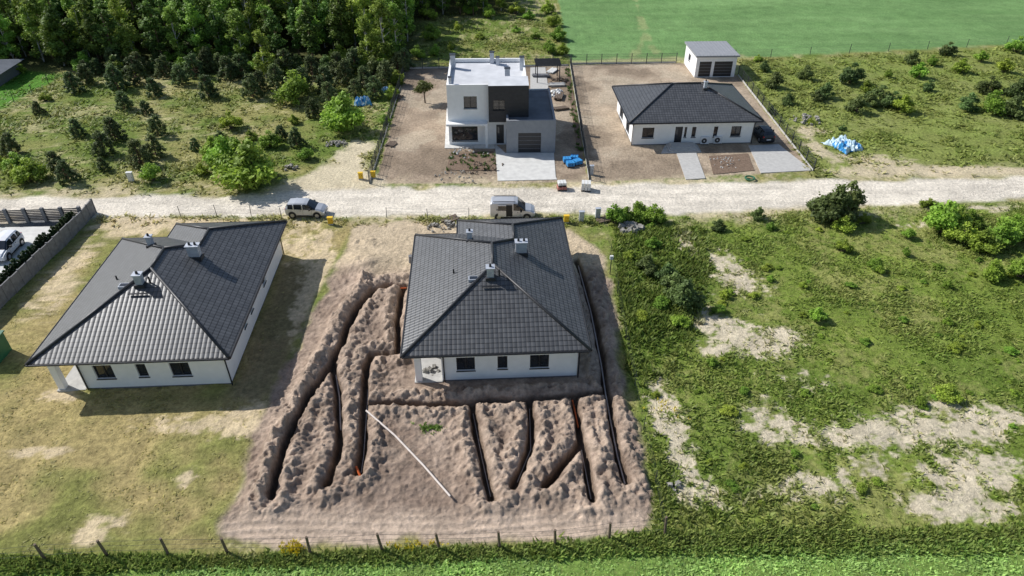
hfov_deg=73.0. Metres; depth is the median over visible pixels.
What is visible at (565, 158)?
block pallet
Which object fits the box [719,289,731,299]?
leafy bush
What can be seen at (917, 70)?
leafy bush
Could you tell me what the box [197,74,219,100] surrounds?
young pine tree
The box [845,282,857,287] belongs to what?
weed clump
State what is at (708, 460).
weed clump
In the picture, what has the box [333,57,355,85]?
young pine tree
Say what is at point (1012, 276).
weed clump
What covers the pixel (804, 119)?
rubble pile
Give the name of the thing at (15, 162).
leafy bush
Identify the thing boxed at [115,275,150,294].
roof fittings
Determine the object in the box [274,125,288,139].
young pine tree
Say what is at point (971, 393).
weed clump
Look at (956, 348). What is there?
weed clump
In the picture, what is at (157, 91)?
young pine tree
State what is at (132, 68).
young pine tree
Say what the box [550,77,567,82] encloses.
debris pile
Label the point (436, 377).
porch floor
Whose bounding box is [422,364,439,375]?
building materials
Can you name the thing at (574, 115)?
garden plants
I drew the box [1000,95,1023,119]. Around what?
dark shrub
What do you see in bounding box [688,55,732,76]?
doors
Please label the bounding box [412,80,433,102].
garden tree
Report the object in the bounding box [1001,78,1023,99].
dark shrub
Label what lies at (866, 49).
wire fence
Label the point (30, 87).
wire fence
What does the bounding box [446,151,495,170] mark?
garden plants
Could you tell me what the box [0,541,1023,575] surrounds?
crop plants
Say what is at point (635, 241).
tall weeds
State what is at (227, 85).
meadow grass
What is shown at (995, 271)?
leafy bush
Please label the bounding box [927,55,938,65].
leafy bush
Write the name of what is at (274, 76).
young pine tree
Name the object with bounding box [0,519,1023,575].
verge grass
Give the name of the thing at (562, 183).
cement bag pallet
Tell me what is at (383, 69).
young pine tree
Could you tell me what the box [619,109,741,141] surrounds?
windows and doors
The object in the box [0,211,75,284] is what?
thuja hedge
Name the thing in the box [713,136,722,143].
heat pump unit
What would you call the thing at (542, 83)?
terrace paving
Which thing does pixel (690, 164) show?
garden path paving
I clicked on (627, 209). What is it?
leafy bush
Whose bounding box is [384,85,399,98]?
leafy bush
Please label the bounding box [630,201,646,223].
leafy bush
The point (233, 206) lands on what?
wire fence
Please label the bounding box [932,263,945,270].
weed clump
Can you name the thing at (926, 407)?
weed clump
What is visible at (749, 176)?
coiled hose
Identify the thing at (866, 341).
weed clump
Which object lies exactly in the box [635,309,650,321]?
leafy bush
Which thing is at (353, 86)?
young pine tree
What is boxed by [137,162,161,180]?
leafy bush
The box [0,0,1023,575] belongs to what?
ground
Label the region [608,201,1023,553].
meadow grass
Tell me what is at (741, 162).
garden beds
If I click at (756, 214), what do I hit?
dark shrub
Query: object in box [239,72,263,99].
young pine tree
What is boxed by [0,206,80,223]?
slatted gate fence
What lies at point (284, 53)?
young pine tree
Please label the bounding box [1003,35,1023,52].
leafy bush
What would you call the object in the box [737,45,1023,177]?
meadow grass
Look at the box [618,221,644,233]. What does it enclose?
rubble pile
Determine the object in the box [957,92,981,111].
dark shrub
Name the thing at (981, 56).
leafy bush
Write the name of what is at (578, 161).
block pallet
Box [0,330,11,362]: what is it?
green shed
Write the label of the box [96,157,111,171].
young pine tree
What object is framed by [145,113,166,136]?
young pine tree
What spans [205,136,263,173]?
leafy bush
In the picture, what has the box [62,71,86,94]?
young pine tree
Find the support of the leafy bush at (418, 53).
on the ground at (340, 312)
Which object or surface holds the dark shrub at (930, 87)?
on the ground at (340, 312)
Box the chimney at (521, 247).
[514,238,527,256]
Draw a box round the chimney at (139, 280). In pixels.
[130,271,145,288]
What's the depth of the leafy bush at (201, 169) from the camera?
75.68 m
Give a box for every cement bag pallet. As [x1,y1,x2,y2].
[557,180,566,186]
[581,180,590,191]
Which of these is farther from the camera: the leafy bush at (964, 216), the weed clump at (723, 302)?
the leafy bush at (964, 216)
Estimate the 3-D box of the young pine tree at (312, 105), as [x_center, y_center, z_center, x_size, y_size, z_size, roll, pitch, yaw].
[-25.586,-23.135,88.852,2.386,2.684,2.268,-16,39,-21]
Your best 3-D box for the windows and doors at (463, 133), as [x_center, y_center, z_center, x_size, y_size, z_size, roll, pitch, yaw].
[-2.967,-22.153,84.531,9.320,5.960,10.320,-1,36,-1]
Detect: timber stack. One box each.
[384,141,396,146]
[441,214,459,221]
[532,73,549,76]
[546,67,556,73]
[548,82,564,86]
[554,92,563,100]
[554,106,569,110]
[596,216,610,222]
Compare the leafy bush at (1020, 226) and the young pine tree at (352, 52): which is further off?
the young pine tree at (352, 52)
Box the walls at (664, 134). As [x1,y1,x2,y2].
[617,102,753,144]
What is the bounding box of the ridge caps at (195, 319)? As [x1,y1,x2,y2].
[25,220,286,364]
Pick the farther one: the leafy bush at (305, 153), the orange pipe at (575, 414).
the leafy bush at (305, 153)
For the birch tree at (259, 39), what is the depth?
99.83 m
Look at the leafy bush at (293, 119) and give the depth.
87.31 m
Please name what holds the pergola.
on the ground at (340, 312)
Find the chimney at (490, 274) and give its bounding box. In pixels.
[486,264,494,281]
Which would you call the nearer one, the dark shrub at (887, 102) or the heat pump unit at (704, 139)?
the heat pump unit at (704, 139)
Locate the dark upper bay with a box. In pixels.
[488,76,528,121]
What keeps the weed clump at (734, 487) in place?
on the ground at (340, 312)
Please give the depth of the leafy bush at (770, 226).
66.67 m
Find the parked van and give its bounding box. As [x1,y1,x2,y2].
[490,195,534,218]
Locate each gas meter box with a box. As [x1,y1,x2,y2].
[327,216,333,224]
[357,172,363,179]
[370,170,375,178]
[564,214,569,222]
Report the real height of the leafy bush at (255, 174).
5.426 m
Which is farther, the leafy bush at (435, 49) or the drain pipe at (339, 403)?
the leafy bush at (435, 49)
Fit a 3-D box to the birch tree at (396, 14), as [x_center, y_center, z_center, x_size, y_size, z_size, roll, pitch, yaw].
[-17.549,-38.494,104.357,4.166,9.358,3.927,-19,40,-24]
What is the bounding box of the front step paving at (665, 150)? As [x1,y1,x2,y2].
[661,145,700,153]
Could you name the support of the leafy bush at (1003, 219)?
on the ground at (340, 312)
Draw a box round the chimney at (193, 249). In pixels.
[184,242,204,260]
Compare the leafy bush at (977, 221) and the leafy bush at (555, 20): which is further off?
the leafy bush at (555, 20)
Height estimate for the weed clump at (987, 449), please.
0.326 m
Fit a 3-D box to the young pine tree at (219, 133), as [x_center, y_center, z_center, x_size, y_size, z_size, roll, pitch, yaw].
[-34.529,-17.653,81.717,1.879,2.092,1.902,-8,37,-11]
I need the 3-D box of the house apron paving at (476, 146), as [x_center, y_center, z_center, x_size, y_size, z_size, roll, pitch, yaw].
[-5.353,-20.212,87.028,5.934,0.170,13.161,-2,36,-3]
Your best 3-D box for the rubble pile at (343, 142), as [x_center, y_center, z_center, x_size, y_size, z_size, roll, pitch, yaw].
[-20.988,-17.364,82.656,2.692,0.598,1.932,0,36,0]
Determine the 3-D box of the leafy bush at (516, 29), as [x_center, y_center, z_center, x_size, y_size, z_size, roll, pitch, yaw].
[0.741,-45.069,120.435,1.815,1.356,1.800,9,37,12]
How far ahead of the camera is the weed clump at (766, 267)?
61.18 m
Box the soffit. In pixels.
[33,229,282,364]
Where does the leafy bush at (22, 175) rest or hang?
on the ground at (340, 312)
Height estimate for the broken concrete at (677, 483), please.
0.345 m
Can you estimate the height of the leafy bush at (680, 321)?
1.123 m
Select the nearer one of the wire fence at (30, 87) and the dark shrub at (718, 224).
the dark shrub at (718, 224)
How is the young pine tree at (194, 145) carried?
on the ground at (340, 312)
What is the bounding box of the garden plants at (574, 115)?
[564,67,583,150]
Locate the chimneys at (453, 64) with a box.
[448,51,524,83]
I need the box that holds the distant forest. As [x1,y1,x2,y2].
[0,0,507,76]
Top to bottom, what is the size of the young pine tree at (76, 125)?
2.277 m
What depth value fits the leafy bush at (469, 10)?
129.61 m
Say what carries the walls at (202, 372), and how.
on the ground at (340, 312)
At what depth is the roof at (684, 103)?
82.25 m
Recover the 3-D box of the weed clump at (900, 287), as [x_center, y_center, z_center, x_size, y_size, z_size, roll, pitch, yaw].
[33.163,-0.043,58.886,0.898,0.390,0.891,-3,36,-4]
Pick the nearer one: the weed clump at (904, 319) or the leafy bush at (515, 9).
the weed clump at (904, 319)
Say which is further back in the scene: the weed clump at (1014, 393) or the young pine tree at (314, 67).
the young pine tree at (314, 67)
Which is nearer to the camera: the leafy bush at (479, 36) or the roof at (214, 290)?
the roof at (214, 290)
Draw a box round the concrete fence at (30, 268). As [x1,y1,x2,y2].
[0,198,96,309]
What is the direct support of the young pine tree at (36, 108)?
on the ground at (340, 312)
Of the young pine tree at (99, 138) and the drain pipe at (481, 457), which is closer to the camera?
the drain pipe at (481, 457)
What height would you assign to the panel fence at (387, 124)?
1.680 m
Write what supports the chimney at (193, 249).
on the roof at (214, 290)
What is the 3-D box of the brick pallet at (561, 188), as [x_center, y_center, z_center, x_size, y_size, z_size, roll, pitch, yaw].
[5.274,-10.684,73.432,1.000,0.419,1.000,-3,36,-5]
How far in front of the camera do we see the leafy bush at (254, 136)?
83.20 m
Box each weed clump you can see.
[651,391,660,397]
[693,389,702,394]
[705,458,714,465]
[716,300,726,305]
[718,404,739,416]
[724,479,740,492]
[738,462,749,470]
[739,386,749,394]
[740,236,749,240]
[747,292,760,298]
[761,263,774,271]
[790,448,799,457]
[790,464,797,471]
[798,312,807,317]
[800,388,813,396]
[811,504,820,509]
[817,333,824,338]
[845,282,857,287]
[856,482,867,493]
[859,337,871,344]
[865,383,883,394]
[870,476,884,486]
[896,285,906,290]
[898,316,909,322]
[905,384,913,389]
[917,404,929,410]
[927,480,935,487]
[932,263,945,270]
[945,343,962,353]
[952,341,967,349]
[965,390,973,395]
[967,271,977,276]
[982,447,992,452]
[992,358,1001,363]
[1004,346,1019,355]
[1005,272,1016,277]
[1008,423,1017,428]
[1010,388,1020,396]
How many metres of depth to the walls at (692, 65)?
101.53 m
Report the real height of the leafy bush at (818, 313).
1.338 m
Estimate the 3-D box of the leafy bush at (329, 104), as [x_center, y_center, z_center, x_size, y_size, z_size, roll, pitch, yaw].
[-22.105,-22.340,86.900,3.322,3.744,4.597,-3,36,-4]
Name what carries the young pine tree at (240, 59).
on the ground at (340, 312)
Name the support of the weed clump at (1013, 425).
on the ground at (340, 312)
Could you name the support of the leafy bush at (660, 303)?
on the ground at (340, 312)
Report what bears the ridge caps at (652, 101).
attached to the roof at (684, 103)
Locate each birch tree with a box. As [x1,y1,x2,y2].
[224,7,252,59]
[252,29,273,77]
[356,14,379,61]
[369,0,396,61]
[383,1,407,59]
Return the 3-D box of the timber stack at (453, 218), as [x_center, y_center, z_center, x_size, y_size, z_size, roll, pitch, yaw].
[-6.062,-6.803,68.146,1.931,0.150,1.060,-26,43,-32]
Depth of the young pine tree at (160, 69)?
100.88 m
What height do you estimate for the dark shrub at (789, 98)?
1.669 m
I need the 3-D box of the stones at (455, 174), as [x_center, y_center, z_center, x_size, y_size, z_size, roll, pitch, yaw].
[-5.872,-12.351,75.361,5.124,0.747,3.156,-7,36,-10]
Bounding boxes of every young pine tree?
[0,131,21,155]
[31,100,46,114]
[45,150,69,171]
[54,159,81,184]
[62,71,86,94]
[68,118,87,137]
[76,63,94,85]
[89,130,115,157]
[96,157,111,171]
[102,117,128,143]
[103,64,130,90]
[114,89,133,109]
[121,55,149,85]
[125,137,153,169]
[139,100,153,115]
[144,134,166,157]
[145,77,163,97]
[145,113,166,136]
[153,53,172,78]
[169,63,190,85]
[182,51,205,78]
[189,138,201,151]
[196,46,213,73]
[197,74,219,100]
[210,52,219,72]
[213,129,228,141]
[216,54,238,82]
[232,53,254,79]
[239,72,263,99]
[253,69,269,91]
[265,63,286,88]
[274,48,298,72]
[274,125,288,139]
[287,126,308,147]
[293,65,314,91]
[303,54,319,77]
[304,97,321,118]
[314,66,337,93]
[319,81,338,104]
[328,51,349,78]
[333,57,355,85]
[346,46,363,72]
[346,79,363,98]
[356,65,371,87]
[365,75,384,98]
[374,59,394,85]
[388,51,407,75]
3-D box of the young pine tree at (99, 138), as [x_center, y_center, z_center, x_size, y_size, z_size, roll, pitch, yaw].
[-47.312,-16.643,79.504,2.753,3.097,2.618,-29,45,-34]
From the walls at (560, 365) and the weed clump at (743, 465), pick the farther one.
the walls at (560, 365)
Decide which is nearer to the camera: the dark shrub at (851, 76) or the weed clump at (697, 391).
the weed clump at (697, 391)
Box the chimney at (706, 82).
[702,79,708,89]
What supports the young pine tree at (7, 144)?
on the ground at (340, 312)
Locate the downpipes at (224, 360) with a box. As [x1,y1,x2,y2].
[76,239,283,389]
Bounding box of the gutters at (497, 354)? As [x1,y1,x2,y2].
[400,217,591,358]
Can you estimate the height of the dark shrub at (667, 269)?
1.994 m
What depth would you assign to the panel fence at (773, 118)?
87.32 m
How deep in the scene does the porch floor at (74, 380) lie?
49.48 m
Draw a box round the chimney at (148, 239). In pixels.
[143,233,156,248]
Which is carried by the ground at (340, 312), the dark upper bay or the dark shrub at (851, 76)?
the dark shrub at (851, 76)
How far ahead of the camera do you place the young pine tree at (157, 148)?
79.05 m
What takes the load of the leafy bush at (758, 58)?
on the ground at (340, 312)
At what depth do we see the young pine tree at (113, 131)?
82.38 m
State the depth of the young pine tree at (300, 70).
95.78 m
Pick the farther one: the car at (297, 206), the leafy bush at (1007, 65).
the leafy bush at (1007, 65)
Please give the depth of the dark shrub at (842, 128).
85.97 m
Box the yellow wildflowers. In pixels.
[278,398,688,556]
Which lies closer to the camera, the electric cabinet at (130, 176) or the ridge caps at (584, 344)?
the ridge caps at (584, 344)
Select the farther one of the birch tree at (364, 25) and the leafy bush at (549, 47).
the leafy bush at (549, 47)
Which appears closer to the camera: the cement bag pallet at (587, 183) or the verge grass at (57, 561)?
the verge grass at (57, 561)
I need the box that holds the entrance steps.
[666,142,699,151]
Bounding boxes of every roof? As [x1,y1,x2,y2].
[28,221,284,364]
[402,218,589,355]
[613,84,761,122]
[685,41,739,57]
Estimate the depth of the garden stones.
78.26 m
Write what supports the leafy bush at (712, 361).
on the ground at (340, 312)
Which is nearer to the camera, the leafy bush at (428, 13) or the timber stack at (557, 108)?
the timber stack at (557, 108)
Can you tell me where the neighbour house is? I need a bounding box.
[0,59,23,85]
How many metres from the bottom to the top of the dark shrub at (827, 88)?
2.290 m
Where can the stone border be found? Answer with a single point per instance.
(470, 147)
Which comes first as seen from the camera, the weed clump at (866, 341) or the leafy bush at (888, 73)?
the weed clump at (866, 341)
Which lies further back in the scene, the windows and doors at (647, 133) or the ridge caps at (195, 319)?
the windows and doors at (647, 133)
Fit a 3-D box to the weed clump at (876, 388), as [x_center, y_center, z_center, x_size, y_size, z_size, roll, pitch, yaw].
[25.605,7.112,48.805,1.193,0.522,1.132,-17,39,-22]
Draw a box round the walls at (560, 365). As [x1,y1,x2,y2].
[414,353,577,380]
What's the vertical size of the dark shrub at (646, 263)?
1.742 m
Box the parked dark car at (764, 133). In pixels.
[752,125,774,142]
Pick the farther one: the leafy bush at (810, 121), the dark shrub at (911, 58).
the dark shrub at (911, 58)
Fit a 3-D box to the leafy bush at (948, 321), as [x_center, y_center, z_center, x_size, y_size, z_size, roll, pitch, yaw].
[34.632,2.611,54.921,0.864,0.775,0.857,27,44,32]
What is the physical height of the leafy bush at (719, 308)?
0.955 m
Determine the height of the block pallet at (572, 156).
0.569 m
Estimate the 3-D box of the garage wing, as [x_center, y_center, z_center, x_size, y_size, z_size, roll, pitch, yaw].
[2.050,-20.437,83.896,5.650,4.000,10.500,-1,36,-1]
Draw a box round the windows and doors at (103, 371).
[93,280,266,379]
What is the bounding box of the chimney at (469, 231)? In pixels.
[466,228,472,241]
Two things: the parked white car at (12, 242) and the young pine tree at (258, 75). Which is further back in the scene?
the young pine tree at (258, 75)
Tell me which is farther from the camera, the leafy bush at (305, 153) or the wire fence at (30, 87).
the wire fence at (30, 87)
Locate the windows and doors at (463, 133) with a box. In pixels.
[452,96,504,142]
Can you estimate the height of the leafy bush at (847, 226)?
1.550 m
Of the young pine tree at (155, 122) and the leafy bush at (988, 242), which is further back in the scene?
the young pine tree at (155, 122)
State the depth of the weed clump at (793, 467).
43.17 m
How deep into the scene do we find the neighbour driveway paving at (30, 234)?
65.92 m
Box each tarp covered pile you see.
[354,95,371,105]
[821,135,862,153]
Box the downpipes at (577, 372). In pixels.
[442,353,579,381]
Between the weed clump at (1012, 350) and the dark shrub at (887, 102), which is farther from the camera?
the dark shrub at (887, 102)
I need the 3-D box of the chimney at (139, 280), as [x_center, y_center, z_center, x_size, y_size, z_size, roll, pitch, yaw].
[-26.703,-0.526,49.592,0.700,1.630,0.670,-2,36,-2]
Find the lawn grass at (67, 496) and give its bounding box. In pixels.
[0,218,343,559]
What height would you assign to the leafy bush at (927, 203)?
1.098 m
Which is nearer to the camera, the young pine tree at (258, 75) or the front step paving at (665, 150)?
the front step paving at (665, 150)
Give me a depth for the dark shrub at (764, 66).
103.30 m
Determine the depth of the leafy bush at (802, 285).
58.83 m
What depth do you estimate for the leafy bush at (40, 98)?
93.92 m
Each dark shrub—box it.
[635,254,656,276]
[654,262,678,281]
[660,272,683,296]
[666,278,705,308]
[711,218,727,232]
[750,206,765,220]
[759,60,770,71]
[763,71,784,88]
[767,105,775,114]
[781,93,794,105]
[795,65,814,78]
[806,195,826,210]
[810,89,824,101]
[810,184,860,223]
[815,82,835,98]
[828,180,867,222]
[838,125,847,130]
[839,62,866,84]
[843,94,871,111]
[863,85,893,104]
[863,92,880,106]
[881,91,902,108]
[904,49,920,64]
[922,80,935,91]
[938,41,958,55]
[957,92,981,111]
[974,75,1002,93]
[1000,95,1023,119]
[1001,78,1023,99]
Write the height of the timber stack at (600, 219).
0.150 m
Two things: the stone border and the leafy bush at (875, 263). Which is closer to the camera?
the leafy bush at (875, 263)
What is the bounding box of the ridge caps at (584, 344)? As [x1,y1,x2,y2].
[401,216,590,356]
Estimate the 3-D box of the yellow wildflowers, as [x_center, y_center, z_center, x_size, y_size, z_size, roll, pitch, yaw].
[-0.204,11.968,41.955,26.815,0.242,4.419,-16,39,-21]
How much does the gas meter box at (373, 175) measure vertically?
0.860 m
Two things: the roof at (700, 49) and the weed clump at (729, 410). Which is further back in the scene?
the roof at (700, 49)
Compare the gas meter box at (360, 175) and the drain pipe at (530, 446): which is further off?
the gas meter box at (360, 175)
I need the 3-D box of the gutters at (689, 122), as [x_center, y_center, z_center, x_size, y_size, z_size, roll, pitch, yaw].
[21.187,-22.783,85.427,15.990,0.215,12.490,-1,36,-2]
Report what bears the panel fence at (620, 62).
on the ground at (340, 312)
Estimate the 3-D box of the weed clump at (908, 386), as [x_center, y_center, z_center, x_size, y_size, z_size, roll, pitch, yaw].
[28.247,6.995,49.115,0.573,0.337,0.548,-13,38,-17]
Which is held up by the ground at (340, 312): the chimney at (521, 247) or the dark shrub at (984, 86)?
the dark shrub at (984, 86)
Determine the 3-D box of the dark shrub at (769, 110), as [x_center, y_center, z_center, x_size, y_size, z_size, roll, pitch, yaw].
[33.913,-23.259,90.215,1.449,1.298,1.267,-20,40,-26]
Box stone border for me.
[450,146,488,157]
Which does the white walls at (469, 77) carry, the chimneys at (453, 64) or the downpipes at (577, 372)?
the chimneys at (453, 64)
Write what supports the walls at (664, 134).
on the ground at (340, 312)
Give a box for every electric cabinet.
[125,171,134,181]
[579,210,584,221]
[590,165,593,174]
[595,207,600,218]
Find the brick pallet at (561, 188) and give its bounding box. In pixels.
[556,185,566,190]
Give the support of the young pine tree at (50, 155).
on the ground at (340, 312)
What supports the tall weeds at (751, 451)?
on the ground at (340, 312)
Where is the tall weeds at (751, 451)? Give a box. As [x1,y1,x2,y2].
[638,392,857,545]
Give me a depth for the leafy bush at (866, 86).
96.57 m
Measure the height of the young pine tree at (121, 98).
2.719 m
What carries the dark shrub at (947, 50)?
on the ground at (340, 312)
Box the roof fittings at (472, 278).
[453,269,499,286]
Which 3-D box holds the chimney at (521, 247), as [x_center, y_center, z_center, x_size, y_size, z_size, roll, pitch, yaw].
[0.711,-3.095,53.965,1.050,1.780,0.720,-2,36,-2]
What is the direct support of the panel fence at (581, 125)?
on the ground at (340, 312)
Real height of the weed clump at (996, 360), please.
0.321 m
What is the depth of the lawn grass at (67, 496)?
43.84 m
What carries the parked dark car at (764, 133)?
on the driveway paving at (773, 158)
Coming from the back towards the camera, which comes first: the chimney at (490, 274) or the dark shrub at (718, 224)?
the dark shrub at (718, 224)
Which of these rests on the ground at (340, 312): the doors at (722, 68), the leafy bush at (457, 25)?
the leafy bush at (457, 25)
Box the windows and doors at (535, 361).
[456,355,548,371]
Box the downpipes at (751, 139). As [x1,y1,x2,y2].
[631,123,755,145]
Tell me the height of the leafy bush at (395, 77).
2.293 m
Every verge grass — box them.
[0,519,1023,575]
[95,212,668,228]
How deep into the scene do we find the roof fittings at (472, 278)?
50.36 m
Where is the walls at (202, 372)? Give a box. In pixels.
[47,242,282,389]
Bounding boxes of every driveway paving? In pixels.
[0,226,50,274]
[495,144,556,180]
[749,144,811,172]
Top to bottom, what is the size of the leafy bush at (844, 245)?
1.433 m
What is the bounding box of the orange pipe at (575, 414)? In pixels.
[572,400,578,427]
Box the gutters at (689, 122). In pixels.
[612,86,763,124]
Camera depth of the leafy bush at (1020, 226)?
64.28 m
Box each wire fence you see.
[0,516,667,558]
[1,67,62,102]
[177,205,281,217]
[604,216,666,530]
[676,36,1009,59]
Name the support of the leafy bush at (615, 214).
on the ground at (340, 312)
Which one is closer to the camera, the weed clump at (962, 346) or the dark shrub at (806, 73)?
the weed clump at (962, 346)
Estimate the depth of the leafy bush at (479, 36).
117.15 m
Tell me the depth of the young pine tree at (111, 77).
96.49 m
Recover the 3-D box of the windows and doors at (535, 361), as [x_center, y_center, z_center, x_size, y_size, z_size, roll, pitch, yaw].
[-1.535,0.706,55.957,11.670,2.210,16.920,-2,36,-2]
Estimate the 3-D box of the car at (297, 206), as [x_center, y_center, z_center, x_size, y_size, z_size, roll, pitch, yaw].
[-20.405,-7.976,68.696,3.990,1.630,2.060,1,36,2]
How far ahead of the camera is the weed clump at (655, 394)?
48.42 m
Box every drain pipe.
[335,375,341,430]
[361,365,370,472]
[366,410,450,496]
[473,414,490,496]
[517,409,530,482]
[578,265,625,484]
[581,450,590,498]
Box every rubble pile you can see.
[284,163,298,170]
[325,140,347,146]
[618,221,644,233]
[789,113,820,125]
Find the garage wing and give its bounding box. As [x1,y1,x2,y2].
[506,88,555,152]
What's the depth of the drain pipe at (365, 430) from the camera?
46.48 m
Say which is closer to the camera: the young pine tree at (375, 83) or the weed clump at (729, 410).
the weed clump at (729, 410)
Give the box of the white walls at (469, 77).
[446,58,525,144]
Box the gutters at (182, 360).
[24,221,287,366]
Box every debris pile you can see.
[427,222,449,232]
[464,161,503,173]
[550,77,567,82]
[550,89,563,96]
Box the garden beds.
[447,68,753,173]
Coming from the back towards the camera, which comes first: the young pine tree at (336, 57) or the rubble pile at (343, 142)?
the young pine tree at (336, 57)
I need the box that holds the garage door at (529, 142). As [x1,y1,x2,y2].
[518,133,540,151]
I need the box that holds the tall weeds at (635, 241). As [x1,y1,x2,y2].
[612,223,714,387]
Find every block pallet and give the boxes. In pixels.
[562,156,570,163]
[565,160,574,167]
[570,154,578,159]
[573,158,582,165]
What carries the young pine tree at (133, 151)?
on the ground at (340, 312)
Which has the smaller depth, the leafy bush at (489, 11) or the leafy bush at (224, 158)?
the leafy bush at (224, 158)
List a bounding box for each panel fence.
[367,55,569,183]
[570,55,589,179]
[571,53,677,64]
[738,65,816,170]
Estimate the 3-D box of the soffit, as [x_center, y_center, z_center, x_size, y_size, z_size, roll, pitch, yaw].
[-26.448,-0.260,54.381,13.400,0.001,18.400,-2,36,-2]
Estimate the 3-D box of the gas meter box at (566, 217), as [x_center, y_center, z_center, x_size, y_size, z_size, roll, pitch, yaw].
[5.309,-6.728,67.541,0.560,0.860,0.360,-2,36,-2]
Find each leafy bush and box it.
[0,151,32,174]
[2,163,23,175]
[9,157,50,184]
[37,92,52,101]
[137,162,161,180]
[192,162,208,174]
[198,136,216,158]
[202,135,237,172]
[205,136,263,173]
[209,137,281,190]
[218,110,243,128]
[244,130,258,140]
[257,130,282,148]
[270,69,309,105]
[287,114,299,124]
[295,147,313,159]
[318,90,368,132]
[322,96,348,118]
[378,113,390,123]
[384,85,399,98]
[386,69,404,85]
[410,44,425,58]
[418,3,438,19]
[421,22,441,39]
[429,44,439,55]
[448,41,455,48]
[454,21,462,29]
[462,6,479,13]
[474,32,484,38]
[482,4,495,17]
[507,1,525,13]
[511,25,520,32]
[522,10,534,19]
[529,32,540,38]
[540,0,555,13]
[543,39,556,53]
[546,12,561,25]
[550,26,566,40]
[556,42,569,55]
[605,203,627,223]
[622,250,638,261]
[623,206,635,220]
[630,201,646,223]
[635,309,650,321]
[639,203,666,224]
[644,236,661,249]
[652,295,670,309]
[670,314,692,327]
[706,357,718,366]
[710,304,726,313]
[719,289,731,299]
[753,54,763,61]
[766,222,775,230]
[766,275,775,282]
[799,281,807,287]
[806,118,815,123]
[808,307,828,321]
[830,215,857,232]
[834,238,853,252]
[855,213,872,224]
[859,79,875,92]
[866,257,884,270]
[875,265,885,273]
[884,69,892,76]
[892,94,915,114]
[901,228,916,237]
[902,247,910,255]
[908,62,929,78]
[915,396,927,406]
[918,197,936,207]
[921,199,962,232]
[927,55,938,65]
[930,382,965,403]
[942,221,979,245]
[942,317,953,325]
[943,280,952,288]
[950,58,971,72]
[954,204,972,227]
[964,208,984,227]
[968,227,1004,254]
[973,50,989,61]
[974,320,982,328]
[982,258,1008,283]
[983,90,1006,115]
[983,220,1022,249]
[995,57,1016,72]
[996,213,1023,228]
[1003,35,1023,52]
[1007,256,1023,277]
[1009,217,1023,240]
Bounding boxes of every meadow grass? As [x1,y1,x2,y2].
[0,11,568,195]
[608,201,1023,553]
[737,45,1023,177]
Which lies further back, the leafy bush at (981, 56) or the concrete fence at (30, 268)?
the leafy bush at (981, 56)
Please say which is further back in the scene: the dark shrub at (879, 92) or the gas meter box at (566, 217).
the dark shrub at (879, 92)
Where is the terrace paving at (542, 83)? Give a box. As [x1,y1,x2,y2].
[530,67,547,88]
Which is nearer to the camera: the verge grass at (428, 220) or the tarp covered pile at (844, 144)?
the verge grass at (428, 220)
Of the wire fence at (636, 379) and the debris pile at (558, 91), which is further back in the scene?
the debris pile at (558, 91)
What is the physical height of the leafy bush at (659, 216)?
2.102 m
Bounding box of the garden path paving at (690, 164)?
[677,153,704,179]
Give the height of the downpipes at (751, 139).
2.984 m
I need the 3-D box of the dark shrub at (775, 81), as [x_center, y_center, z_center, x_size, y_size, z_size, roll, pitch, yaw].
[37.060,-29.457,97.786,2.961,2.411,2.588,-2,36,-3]
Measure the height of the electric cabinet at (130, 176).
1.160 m
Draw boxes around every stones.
[434,170,481,181]
[710,157,735,167]
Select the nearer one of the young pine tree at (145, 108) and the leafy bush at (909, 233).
the leafy bush at (909, 233)
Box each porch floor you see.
[57,366,86,391]
[415,358,442,382]
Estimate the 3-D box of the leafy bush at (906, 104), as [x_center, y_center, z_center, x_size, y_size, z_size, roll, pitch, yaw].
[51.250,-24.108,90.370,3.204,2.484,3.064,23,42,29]
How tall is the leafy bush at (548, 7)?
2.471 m
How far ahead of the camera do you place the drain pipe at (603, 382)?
49.82 m
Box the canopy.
[446,121,487,147]
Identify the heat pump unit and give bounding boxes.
[700,136,709,144]
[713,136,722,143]
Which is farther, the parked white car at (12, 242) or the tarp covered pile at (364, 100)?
the tarp covered pile at (364, 100)
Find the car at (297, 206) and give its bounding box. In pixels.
[285,197,327,218]
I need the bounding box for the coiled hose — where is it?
[744,175,754,180]
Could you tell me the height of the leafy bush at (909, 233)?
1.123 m
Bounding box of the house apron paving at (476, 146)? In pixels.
[445,108,494,148]
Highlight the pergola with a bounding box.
[534,58,561,82]
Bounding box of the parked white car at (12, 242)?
[0,230,24,260]
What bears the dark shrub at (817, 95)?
on the ground at (340, 312)
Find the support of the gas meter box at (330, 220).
on the ground at (340, 312)
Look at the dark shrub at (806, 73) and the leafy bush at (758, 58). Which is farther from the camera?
the leafy bush at (758, 58)
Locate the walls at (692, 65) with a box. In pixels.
[684,45,737,76]
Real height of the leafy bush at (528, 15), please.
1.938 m
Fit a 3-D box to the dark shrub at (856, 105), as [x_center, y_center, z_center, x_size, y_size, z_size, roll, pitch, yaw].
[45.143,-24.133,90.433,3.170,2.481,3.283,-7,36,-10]
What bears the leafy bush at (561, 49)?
on the ground at (340, 312)
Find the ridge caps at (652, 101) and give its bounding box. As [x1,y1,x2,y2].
[612,82,763,122]
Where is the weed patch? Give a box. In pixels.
[411,421,446,434]
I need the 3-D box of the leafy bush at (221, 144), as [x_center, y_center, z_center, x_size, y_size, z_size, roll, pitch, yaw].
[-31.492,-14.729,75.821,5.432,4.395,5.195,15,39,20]
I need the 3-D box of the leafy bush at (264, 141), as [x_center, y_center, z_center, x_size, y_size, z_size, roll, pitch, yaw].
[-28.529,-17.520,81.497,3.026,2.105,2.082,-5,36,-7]
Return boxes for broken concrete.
[443,220,455,226]
[666,480,680,491]

